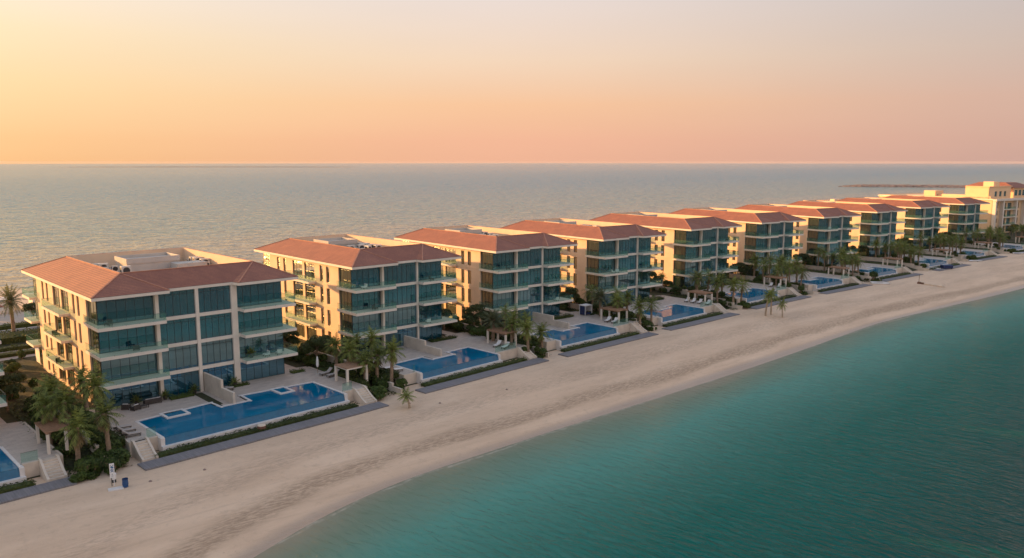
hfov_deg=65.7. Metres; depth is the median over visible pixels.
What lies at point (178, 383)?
window
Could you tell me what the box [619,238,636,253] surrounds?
window
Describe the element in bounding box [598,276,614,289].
window
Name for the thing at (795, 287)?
garden wall
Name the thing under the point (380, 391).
shrub
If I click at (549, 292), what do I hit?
window
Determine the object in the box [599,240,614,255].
window
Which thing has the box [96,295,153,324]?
window
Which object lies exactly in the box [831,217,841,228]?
window
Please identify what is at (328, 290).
window
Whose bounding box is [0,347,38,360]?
back pavement
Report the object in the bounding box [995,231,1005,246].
palm tree
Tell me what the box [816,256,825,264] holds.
window
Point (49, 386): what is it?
palm tree
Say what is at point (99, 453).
shrub
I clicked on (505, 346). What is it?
sun lounger
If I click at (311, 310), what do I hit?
window
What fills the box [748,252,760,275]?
palm tree
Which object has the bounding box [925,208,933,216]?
window
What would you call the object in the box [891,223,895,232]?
window
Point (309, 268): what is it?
window
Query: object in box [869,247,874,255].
window
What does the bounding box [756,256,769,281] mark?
palm tree
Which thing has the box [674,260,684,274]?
window
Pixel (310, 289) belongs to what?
window
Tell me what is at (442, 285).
window
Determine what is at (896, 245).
palm tree
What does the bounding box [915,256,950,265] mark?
retaining wall
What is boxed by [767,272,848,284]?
terrace
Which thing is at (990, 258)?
boardwalk
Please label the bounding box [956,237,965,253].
palm tree
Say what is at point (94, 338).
window
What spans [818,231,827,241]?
window
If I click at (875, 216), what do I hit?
window
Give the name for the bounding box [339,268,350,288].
window
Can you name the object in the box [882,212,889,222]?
window
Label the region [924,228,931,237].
window
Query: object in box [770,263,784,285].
palm tree
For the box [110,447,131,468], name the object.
shrub
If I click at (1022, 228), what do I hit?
palm tree
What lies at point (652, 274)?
leafy tree
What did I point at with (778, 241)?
window
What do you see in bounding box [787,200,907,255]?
apartment building
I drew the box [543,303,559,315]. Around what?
window
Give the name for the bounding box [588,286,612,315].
palm tree
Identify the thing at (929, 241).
palm tree
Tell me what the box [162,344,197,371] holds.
window
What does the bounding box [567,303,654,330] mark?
garden wall
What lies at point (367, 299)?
window
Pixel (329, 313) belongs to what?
window
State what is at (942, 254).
garden wall
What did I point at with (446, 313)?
leafy tree
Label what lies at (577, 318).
terrace
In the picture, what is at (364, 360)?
palm tree
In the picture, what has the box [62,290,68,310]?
window
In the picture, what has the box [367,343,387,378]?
palm tree
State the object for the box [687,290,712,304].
pergola
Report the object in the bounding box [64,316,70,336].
window
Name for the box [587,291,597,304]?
window
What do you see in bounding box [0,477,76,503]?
boardwalk
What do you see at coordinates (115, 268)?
air conditioner
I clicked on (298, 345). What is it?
hedge
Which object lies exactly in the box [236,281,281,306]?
window
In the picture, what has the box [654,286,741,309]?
garden wall
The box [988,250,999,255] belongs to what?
garden steps
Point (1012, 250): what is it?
shrub
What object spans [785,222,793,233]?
window
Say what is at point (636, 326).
garden steps
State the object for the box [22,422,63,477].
retaining wall
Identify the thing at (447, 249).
window
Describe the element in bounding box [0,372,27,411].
leafy tree
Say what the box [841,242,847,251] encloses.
window
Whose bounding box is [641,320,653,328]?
shrub
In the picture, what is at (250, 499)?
beach sand
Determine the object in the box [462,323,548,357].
garden wall
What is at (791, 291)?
garden steps
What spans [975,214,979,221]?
window
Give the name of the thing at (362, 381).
hedge
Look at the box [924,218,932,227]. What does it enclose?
window
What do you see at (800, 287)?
shrub
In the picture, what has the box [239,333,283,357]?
window
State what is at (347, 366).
pergola
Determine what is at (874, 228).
window
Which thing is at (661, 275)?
palm tree
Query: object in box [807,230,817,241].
window
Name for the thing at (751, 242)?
window
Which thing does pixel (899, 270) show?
retaining wall
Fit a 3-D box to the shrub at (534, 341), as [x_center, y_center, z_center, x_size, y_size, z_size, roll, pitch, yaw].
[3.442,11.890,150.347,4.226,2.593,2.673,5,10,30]
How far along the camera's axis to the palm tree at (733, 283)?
193.50 m
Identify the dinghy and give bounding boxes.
[870,277,889,283]
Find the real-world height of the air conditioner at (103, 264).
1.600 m
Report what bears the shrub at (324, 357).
on the garden ground at (30, 368)
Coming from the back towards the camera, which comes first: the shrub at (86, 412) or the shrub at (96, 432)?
the shrub at (86, 412)
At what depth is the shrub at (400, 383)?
123.20 m
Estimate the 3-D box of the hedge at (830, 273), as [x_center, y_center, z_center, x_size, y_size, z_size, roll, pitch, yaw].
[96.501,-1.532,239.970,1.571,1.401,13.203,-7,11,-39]
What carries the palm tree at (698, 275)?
on the garden ground at (30, 368)
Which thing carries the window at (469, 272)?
in the apartment building at (530, 280)
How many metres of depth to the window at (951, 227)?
337.60 m
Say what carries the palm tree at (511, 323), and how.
on the garden ground at (30, 368)
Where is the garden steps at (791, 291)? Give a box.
[786,287,801,295]
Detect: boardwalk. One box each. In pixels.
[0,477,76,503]
[137,402,388,470]
[415,358,548,393]
[558,332,658,356]
[662,312,739,330]
[750,295,810,308]
[819,284,871,293]
[882,273,923,281]
[933,264,969,270]
[977,256,1007,261]
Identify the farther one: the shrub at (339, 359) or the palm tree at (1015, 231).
the palm tree at (1015, 231)
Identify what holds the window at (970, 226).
in the apartment building at (961, 212)
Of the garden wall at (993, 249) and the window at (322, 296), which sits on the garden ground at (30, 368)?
the garden wall at (993, 249)
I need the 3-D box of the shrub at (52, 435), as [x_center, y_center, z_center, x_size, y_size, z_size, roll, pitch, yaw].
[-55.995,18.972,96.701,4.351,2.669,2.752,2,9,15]
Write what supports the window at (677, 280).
in the apartment building at (680, 257)
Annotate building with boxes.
[0,305,6,406]
[21,247,297,406]
[254,234,461,351]
[394,225,577,325]
[501,218,666,305]
[590,212,741,287]
[668,207,805,275]
[735,204,861,264]
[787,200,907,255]
[803,199,840,200]
[837,197,949,247]
[878,181,1023,233]
[884,195,989,241]
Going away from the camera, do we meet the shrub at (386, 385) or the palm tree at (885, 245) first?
the shrub at (386, 385)
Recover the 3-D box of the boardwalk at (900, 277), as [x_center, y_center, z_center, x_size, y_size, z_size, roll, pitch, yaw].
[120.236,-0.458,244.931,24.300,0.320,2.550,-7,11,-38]
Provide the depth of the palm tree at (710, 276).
201.13 m
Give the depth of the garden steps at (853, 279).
231.77 m
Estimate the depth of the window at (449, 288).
173.29 m
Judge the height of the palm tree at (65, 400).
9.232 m
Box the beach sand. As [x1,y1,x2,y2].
[0,253,1023,557]
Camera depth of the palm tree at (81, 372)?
100.65 m
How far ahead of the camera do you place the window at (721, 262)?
221.00 m
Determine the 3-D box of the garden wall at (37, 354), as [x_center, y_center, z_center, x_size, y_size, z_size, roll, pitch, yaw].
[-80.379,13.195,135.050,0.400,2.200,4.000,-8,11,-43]
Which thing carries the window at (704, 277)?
in the apartment building at (680, 257)
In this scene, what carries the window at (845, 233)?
in the apartment building at (816, 225)
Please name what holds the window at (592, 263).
in the apartment building at (596, 255)
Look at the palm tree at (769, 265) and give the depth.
225.02 m
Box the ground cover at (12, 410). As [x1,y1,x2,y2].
[0,245,1009,479]
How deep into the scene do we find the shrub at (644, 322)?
168.38 m
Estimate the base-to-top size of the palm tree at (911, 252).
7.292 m
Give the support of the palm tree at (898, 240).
on the garden ground at (30, 368)
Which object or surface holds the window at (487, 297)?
in the apartment building at (530, 280)
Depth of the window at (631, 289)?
192.48 m
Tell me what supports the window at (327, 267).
in the apartment building at (401, 291)
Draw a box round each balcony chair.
[52,330,59,335]
[55,357,63,363]
[104,319,112,325]
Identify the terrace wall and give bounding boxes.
[203,372,235,403]
[404,335,441,355]
[532,312,568,328]
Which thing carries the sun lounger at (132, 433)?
on the terrace at (287, 378)
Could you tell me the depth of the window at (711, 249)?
216.12 m
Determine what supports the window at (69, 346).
in the apartment building at (179, 319)
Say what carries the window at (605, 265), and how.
in the apartment building at (596, 255)
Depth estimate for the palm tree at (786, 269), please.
221.96 m
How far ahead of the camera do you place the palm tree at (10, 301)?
153.50 m
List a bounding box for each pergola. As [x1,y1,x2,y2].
[34,418,68,454]
[334,360,367,385]
[487,327,517,347]
[600,306,627,322]
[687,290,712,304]
[763,275,786,287]
[828,266,849,277]
[882,257,902,266]
[932,248,951,257]
[974,241,992,249]
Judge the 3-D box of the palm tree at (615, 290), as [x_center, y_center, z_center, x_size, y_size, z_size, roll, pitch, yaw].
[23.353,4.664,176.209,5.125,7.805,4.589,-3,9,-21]
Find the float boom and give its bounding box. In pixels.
[917,274,944,286]
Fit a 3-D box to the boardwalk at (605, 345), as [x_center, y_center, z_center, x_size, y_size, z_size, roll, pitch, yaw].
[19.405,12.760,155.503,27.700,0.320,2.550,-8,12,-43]
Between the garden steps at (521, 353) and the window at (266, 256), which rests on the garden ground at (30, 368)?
the garden steps at (521, 353)
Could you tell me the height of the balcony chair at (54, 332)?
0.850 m
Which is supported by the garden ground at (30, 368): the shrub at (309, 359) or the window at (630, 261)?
the shrub at (309, 359)
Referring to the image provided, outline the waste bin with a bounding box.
[122,477,128,487]
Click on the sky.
(82, 81)
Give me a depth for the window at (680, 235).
211.52 m
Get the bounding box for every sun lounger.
[112,422,131,429]
[117,426,135,434]
[121,429,140,437]
[319,367,331,375]
[326,369,339,377]
[493,340,501,347]
[501,342,509,349]
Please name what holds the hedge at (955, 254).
on the garden ground at (30, 368)
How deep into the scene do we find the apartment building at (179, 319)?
117.00 m
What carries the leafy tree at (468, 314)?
on the garden ground at (30, 368)
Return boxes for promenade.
[0,313,35,324]
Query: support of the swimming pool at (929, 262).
in the garden ground at (30, 368)
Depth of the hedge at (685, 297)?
195.63 m
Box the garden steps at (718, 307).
[712,303,728,313]
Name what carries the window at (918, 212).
in the apartment building at (918, 216)
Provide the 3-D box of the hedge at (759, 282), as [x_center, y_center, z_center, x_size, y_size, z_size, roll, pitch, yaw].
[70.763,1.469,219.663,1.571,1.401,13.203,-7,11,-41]
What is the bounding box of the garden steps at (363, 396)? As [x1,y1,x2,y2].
[352,385,376,404]
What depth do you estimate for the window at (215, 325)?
118.10 m
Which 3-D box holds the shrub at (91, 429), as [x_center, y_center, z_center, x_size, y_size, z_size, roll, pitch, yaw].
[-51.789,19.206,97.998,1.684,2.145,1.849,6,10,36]
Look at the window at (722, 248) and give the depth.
220.46 m
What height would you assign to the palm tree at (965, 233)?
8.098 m
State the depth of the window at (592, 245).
185.74 m
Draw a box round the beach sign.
[109,463,114,485]
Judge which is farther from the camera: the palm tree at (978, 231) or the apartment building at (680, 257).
the palm tree at (978, 231)
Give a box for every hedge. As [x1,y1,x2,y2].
[0,321,36,330]
[0,327,37,344]
[0,344,32,351]
[0,348,34,357]
[0,479,36,493]
[92,419,125,445]
[155,402,359,457]
[291,340,330,354]
[316,365,369,386]
[360,361,398,378]
[420,356,526,386]
[475,334,523,344]
[560,331,639,351]
[587,311,635,320]
[662,311,722,326]
[670,294,717,302]
[746,280,788,286]
[751,294,796,306]
[767,279,804,286]
[810,270,852,275]
[817,283,858,291]
[837,269,864,274]
[864,262,903,266]
[877,272,910,278]
[917,254,952,257]
[929,251,957,256]
[930,263,959,269]
[954,246,989,249]
[969,255,996,259]
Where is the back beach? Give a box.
[0,288,34,330]
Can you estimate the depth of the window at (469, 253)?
167.02 m
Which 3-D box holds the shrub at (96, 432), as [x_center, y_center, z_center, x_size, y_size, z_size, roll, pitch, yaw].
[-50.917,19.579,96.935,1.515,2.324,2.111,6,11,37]
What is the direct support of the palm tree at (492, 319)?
on the garden ground at (30, 368)
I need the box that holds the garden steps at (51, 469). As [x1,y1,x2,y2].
[38,453,67,481]
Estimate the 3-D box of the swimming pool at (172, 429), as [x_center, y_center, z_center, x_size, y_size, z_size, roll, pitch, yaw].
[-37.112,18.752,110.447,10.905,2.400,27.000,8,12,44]
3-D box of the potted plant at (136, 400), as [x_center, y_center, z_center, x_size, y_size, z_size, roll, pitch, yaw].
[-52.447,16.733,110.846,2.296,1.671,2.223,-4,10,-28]
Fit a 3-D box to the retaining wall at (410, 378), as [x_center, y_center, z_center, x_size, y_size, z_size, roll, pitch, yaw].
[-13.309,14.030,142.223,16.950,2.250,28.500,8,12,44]
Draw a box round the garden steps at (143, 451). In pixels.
[131,436,158,462]
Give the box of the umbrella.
[316,356,318,374]
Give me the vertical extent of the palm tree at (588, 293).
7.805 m
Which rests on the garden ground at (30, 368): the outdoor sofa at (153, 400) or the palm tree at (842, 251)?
the palm tree at (842, 251)
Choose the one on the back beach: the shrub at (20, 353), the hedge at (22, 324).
the hedge at (22, 324)
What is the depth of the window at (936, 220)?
317.53 m
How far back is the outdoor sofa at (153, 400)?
111.09 m
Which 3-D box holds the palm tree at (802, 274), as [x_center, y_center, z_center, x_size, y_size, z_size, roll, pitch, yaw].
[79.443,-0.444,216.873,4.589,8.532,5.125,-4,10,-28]
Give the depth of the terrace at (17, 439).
95.62 m
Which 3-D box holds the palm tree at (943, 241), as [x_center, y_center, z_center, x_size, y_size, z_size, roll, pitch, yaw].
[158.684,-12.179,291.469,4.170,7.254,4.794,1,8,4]
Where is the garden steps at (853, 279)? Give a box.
[849,276,863,284]
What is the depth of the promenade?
173.14 m
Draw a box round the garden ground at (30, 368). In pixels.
[0,232,1023,478]
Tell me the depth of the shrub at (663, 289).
207.17 m
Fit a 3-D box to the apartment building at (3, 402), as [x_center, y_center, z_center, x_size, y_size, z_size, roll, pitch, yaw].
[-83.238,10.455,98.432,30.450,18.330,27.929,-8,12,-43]
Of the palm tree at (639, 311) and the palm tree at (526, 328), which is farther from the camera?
the palm tree at (639, 311)
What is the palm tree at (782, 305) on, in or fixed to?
on the beach sand
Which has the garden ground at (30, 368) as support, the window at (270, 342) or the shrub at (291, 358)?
the shrub at (291, 358)
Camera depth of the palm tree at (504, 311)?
154.01 m
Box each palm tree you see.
[0,283,27,331]
[28,385,60,445]
[31,374,62,399]
[32,369,65,418]
[45,383,87,439]
[56,406,96,459]
[64,363,95,410]
[79,360,113,428]
[84,396,123,450]
[324,331,344,367]
[336,336,361,362]
[344,330,365,360]
[352,347,376,378]
[360,324,383,361]
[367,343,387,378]
[379,335,406,381]
[397,386,416,407]
[480,308,506,340]
[496,303,512,327]
[502,311,522,344]
[504,306,525,338]
[516,317,537,351]
[518,309,535,333]
[532,322,551,347]
[579,283,599,309]
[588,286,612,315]
[608,293,627,313]
[609,284,625,304]
[620,289,633,308]
[630,295,648,324]
[644,295,660,322]
[657,271,666,286]
[686,269,707,289]
[690,268,706,298]
[702,268,717,290]
[708,274,725,302]
[716,270,729,290]
[726,276,742,302]
[736,275,751,301]
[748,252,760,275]
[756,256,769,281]
[760,288,777,315]
[764,287,778,314]
[765,251,777,279]
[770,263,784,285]
[773,253,787,274]
[775,254,787,279]
[776,297,787,317]
[781,258,796,282]
[783,262,792,280]
[791,253,802,281]
[795,263,809,284]
[812,244,823,265]
[818,246,830,270]
[828,252,837,268]
[835,254,848,273]
[837,247,849,272]
[845,252,857,274]
[848,251,861,270]
[853,254,864,272]
[871,238,881,257]
[878,241,891,256]
[887,239,895,256]
[890,240,903,260]
[897,234,906,257]
[897,242,907,263]
[905,247,917,262]
[908,242,919,261]
[914,244,926,262]
[915,231,926,247]
[925,236,934,250]
[932,234,939,251]
[933,232,946,251]
[938,237,949,253]
[946,237,957,253]
[951,230,961,250]
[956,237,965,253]
[961,226,968,243]
[969,230,978,244]
[974,227,980,241]
[984,227,996,243]
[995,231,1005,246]
[996,226,1006,245]
[996,232,1008,246]
[1011,226,1019,236]
[1017,225,1023,235]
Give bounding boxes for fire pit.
[257,424,265,428]
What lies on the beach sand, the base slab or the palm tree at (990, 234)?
the base slab
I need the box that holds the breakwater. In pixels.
[838,184,965,187]
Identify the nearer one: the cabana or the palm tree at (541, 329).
the palm tree at (541, 329)
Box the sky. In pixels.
[0,0,1023,163]
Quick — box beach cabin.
[0,297,15,313]
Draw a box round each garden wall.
[35,348,40,363]
[55,413,104,456]
[309,350,402,394]
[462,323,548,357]
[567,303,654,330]
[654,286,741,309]
[729,273,813,294]
[794,264,871,280]
[853,255,928,270]
[905,249,967,261]
[939,242,1008,253]
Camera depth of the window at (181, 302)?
113.82 m
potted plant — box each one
[129,394,142,403]
[159,388,169,399]
[187,383,200,393]
[228,376,240,384]
[246,345,257,357]
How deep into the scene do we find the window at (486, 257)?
162.60 m
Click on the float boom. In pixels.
(929, 283)
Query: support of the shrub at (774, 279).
on the garden ground at (30, 368)
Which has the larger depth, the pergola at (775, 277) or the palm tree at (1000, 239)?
the palm tree at (1000, 239)
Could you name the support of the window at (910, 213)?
in the apartment building at (918, 216)
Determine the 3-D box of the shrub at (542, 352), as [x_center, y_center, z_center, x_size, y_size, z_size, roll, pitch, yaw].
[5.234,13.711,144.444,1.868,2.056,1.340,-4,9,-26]
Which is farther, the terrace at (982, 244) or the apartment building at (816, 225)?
the terrace at (982, 244)
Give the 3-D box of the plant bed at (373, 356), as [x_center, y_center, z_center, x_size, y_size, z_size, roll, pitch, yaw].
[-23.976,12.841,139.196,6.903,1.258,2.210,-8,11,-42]
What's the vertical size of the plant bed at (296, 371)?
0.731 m
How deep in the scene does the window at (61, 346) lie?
122.29 m
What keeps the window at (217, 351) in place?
in the apartment building at (179, 319)
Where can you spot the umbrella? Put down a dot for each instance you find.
(317, 362)
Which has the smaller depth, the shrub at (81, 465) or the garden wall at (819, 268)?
the shrub at (81, 465)
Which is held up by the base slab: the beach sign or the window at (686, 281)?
the beach sign
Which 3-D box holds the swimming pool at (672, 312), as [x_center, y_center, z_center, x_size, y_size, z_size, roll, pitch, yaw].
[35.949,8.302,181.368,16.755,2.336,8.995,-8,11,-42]
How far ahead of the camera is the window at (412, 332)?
145.96 m
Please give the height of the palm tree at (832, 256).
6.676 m
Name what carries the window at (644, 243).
in the apartment building at (596, 255)
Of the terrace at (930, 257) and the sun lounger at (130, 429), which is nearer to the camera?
the sun lounger at (130, 429)
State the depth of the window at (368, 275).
139.82 m
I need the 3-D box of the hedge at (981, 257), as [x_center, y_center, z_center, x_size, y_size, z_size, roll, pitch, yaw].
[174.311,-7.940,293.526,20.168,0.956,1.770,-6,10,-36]
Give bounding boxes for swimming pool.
[0,446,26,485]
[135,381,349,451]
[393,347,502,383]
[531,322,619,349]
[634,304,706,325]
[725,288,778,303]
[790,277,843,291]
[851,267,897,277]
[912,258,947,266]
[948,250,985,259]
[992,244,1023,250]
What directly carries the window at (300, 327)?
in the apartment building at (401, 291)
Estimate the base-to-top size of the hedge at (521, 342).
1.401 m
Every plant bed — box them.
[168,389,194,399]
[228,381,249,387]
[289,367,305,373]
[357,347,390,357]
[428,335,457,342]
[554,313,573,319]
[640,295,664,301]
[698,285,709,289]
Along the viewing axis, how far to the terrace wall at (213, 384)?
114.45 m
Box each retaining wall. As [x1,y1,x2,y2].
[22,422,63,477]
[94,367,366,456]
[393,332,523,384]
[536,311,634,350]
[646,295,716,324]
[735,282,789,304]
[804,271,851,290]
[860,262,901,277]
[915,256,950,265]
[953,247,989,258]
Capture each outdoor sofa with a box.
[121,404,130,409]
[130,404,139,410]
[143,396,161,403]
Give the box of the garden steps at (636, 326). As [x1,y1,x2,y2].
[629,321,647,333]
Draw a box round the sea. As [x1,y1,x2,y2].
[0,163,1023,557]
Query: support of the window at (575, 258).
in the apartment building at (596, 255)
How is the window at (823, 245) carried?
in the apartment building at (816, 225)
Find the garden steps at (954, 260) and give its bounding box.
[951,258,962,264]
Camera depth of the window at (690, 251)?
212.32 m
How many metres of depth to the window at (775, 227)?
237.39 m
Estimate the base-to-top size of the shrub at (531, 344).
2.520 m
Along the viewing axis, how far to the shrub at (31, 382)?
119.69 m
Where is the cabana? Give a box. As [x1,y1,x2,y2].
[579,304,591,315]
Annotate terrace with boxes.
[0,418,56,463]
[89,364,361,441]
[360,330,522,374]
[516,310,632,341]
[602,295,714,317]
[686,281,787,298]
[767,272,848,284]
[832,263,900,272]
[881,254,949,263]
[924,246,987,254]
[972,241,1023,245]
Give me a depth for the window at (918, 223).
311.20 m
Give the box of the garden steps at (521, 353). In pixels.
[516,345,536,359]
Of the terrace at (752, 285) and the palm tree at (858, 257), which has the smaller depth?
the terrace at (752, 285)
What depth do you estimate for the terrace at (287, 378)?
114.77 m
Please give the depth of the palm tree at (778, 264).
219.70 m
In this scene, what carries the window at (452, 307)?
in the apartment building at (530, 280)
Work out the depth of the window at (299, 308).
153.12 m
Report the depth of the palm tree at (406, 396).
114.80 m
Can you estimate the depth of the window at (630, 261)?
190.26 m
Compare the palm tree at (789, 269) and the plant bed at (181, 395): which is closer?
the plant bed at (181, 395)
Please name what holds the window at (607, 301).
in the apartment building at (596, 255)
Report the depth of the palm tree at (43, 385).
100.27 m
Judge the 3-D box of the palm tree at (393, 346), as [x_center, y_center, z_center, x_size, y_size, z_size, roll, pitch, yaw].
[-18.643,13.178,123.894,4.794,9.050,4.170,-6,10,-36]
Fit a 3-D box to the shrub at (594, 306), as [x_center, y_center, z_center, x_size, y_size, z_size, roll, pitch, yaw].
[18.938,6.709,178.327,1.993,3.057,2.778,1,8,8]
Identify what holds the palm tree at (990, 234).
on the garden ground at (30, 368)
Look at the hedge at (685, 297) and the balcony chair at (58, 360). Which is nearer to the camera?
the balcony chair at (58, 360)
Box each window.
[33,278,36,295]
[35,299,38,318]
[37,323,41,343]
[39,347,43,365]
[53,286,59,306]
[56,316,62,332]
[58,342,64,357]
[60,369,66,381]
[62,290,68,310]
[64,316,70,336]
[66,343,73,363]
[68,369,74,387]
[87,300,97,324]
[90,329,99,353]
[92,357,101,381]
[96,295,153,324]
[98,325,155,353]
[101,353,157,381]
[103,381,158,406]
[158,289,194,317]
[160,317,196,344]
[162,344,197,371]
[164,370,199,395]
[198,285,230,312]
[200,312,231,338]
[201,338,232,365]
[203,364,233,385]
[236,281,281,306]
[238,308,282,332]
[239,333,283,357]
[240,358,284,381]
[264,253,269,265]
[293,260,302,277]
[294,281,302,297]
[295,302,303,317]
[296,322,304,337]
[305,262,314,279]
[306,284,314,300]
[307,305,315,321]
[307,326,316,338]
[320,265,322,280]
[321,287,323,302]
[322,308,324,323]
[327,267,328,282]
[327,288,329,303]
[328,310,330,325]
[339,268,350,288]
[340,290,351,310]
[341,312,351,332]
[342,335,350,351]
[351,267,379,288]
[351,291,380,310]
[352,313,380,332]
[357,335,381,350]
[384,262,415,284]
[384,284,415,306]
[385,305,416,328]
[385,327,416,346]
[418,261,440,280]
[419,283,441,300]
[419,304,441,321]
[419,325,441,340]
[441,283,443,295]
[446,248,455,263]
[446,266,455,281]
[446,284,455,298]
[446,303,455,315]
[462,269,464,282]
[462,288,464,300]
[468,251,470,264]
[468,270,470,283]
[481,251,492,269]
[481,271,492,288]
[481,290,492,308]
[482,310,491,325]
[493,252,513,269]
[493,272,513,288]
[493,292,513,308]
[495,311,513,324]
[518,248,540,267]
[518,268,540,285]
[518,286,540,304]
[518,305,540,320]
[543,247,559,263]
[543,267,559,282]
[543,285,559,300]
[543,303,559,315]
[574,257,576,268]
[574,273,576,285]
[587,240,598,255]
[587,257,598,272]
[587,274,597,288]
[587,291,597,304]
[598,259,614,272]
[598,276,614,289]
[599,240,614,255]
[602,293,613,305]
[618,255,635,270]
[618,271,635,287]
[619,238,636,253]
[620,288,634,301]
[637,287,649,298]
[638,237,650,251]
[638,255,650,267]
[638,271,649,284]
[673,275,684,287]
[674,245,685,258]
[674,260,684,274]
[675,230,685,243]
[684,277,694,287]
[685,246,698,258]
[685,262,697,274]
[686,231,698,243]
[701,258,715,272]
[701,273,714,285]
[702,228,716,242]
[702,244,715,257]
[717,258,726,269]
[718,228,727,240]
[718,243,727,255]
[745,237,755,249]
[745,251,754,262]
[745,264,753,275]
[746,223,756,235]
[755,252,766,261]
[756,224,767,235]
[756,238,766,249]
[769,250,781,261]
[770,236,782,248]
[771,222,782,234]
[784,236,792,246]
[784,249,791,259]
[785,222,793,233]
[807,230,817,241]
[807,242,816,253]
[808,218,818,228]
[809,255,816,264]
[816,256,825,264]
[817,244,826,252]
[818,218,828,228]
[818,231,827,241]
[829,242,839,252]
[830,230,840,240]
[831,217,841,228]
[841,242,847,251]
[842,230,848,239]
[843,217,849,227]
[859,235,869,245]
[860,224,870,233]
[861,212,871,222]
[862,247,868,255]
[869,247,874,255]
[870,225,878,233]
[870,236,877,245]
[871,213,879,222]
[880,235,888,244]
[881,224,889,233]
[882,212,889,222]
[890,234,894,241]
[891,212,896,221]
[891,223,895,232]
[904,229,913,237]
[905,208,915,217]
[905,219,914,227]
[913,229,921,238]
[914,219,921,227]
[915,208,922,217]
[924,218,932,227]
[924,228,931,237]
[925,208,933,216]
[933,228,937,235]
[934,208,939,216]
[934,218,938,226]
[948,214,957,222]
[948,224,957,232]
[949,204,958,213]
[957,224,963,232]
[958,215,964,222]
[959,205,965,213]
[966,224,972,231]
[967,215,973,222]
[968,205,974,212]
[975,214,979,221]
[976,204,979,212]
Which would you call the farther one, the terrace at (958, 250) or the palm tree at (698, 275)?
the terrace at (958, 250)
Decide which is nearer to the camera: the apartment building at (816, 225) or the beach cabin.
the beach cabin
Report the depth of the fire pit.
104.77 m
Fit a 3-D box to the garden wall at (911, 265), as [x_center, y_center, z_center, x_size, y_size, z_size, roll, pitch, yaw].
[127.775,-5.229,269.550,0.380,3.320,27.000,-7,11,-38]
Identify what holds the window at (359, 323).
in the apartment building at (401, 291)
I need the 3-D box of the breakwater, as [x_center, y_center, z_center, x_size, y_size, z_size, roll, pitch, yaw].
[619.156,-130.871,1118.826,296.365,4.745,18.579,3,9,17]
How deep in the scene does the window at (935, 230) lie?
317.88 m
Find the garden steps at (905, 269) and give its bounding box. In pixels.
[901,266,914,273]
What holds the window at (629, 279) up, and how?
in the apartment building at (596, 255)
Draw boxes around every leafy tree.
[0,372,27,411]
[21,302,35,315]
[29,387,56,405]
[283,331,300,348]
[300,335,330,356]
[321,335,334,351]
[442,308,452,329]
[462,303,489,325]
[560,286,579,308]
[650,271,661,291]
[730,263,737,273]
[735,262,749,278]
[798,253,810,264]
[848,245,856,251]
[856,245,867,254]
[900,237,911,244]
[943,232,953,237]
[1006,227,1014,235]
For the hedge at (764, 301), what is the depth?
203.05 m
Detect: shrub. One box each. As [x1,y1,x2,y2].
[3,362,21,372]
[4,358,16,363]
[8,393,19,400]
[16,349,25,358]
[24,402,31,415]
[27,377,37,387]
[30,413,56,423]
[31,405,39,424]
[39,429,63,442]
[53,442,74,456]
[58,439,72,445]
[69,460,90,481]
[70,470,89,482]
[80,410,93,425]
[83,454,94,460]
[86,426,96,438]
[87,429,104,447]
[87,458,101,479]
[88,434,124,448]
[89,458,104,472]
[92,447,106,460]
[103,448,115,461]
[104,456,118,474]
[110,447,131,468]
[289,348,298,360]
[293,350,304,360]
[302,354,320,365]
[319,354,327,365]
[332,354,346,363]
[344,369,357,377]
[368,360,374,373]
[368,371,389,380]
[369,385,387,399]
[371,377,385,385]
[382,379,389,387]
[394,378,407,389]
[450,320,463,329]
[466,324,474,333]
[469,325,484,335]
[484,327,496,339]
[522,340,532,348]
[525,335,538,346]
[534,346,539,355]
[537,349,545,357]
[574,297,581,304]
[592,302,598,312]
[602,310,612,316]
[612,313,625,321]
[620,310,631,318]
[641,320,648,329]
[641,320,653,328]
[659,287,666,292]
[669,286,677,291]
[674,287,681,294]
[688,287,694,296]
[718,291,727,300]
[740,300,750,307]
[753,275,762,281]
[772,278,782,283]
[798,285,807,294]
[869,271,881,280]
[966,254,977,259]
[1007,248,1017,252]
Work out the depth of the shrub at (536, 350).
146.00 m
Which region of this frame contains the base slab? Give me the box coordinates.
[108,486,123,491]
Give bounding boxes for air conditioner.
[98,263,108,268]
[111,265,118,271]
[120,265,131,272]
[199,258,209,261]
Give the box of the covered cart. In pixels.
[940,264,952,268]
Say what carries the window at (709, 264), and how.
in the apartment building at (680, 257)
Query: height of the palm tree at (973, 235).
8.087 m
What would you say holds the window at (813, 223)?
in the apartment building at (816, 225)
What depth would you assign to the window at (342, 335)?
141.56 m
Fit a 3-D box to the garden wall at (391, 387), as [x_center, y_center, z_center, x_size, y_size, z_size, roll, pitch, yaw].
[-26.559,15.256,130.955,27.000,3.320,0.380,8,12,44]
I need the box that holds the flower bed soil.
[194,392,222,405]
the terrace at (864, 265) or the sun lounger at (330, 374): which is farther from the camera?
the terrace at (864, 265)
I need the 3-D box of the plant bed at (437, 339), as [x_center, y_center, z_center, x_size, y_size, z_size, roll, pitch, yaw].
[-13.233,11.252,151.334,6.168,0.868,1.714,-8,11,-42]
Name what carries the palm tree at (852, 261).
on the garden ground at (30, 368)
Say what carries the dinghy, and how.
on the beach sand
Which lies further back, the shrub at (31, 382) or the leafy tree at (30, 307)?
the leafy tree at (30, 307)
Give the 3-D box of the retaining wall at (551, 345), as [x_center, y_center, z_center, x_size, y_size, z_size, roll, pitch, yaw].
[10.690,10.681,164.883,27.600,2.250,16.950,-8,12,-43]
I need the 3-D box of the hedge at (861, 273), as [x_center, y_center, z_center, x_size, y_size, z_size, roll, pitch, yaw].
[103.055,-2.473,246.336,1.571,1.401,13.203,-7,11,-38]

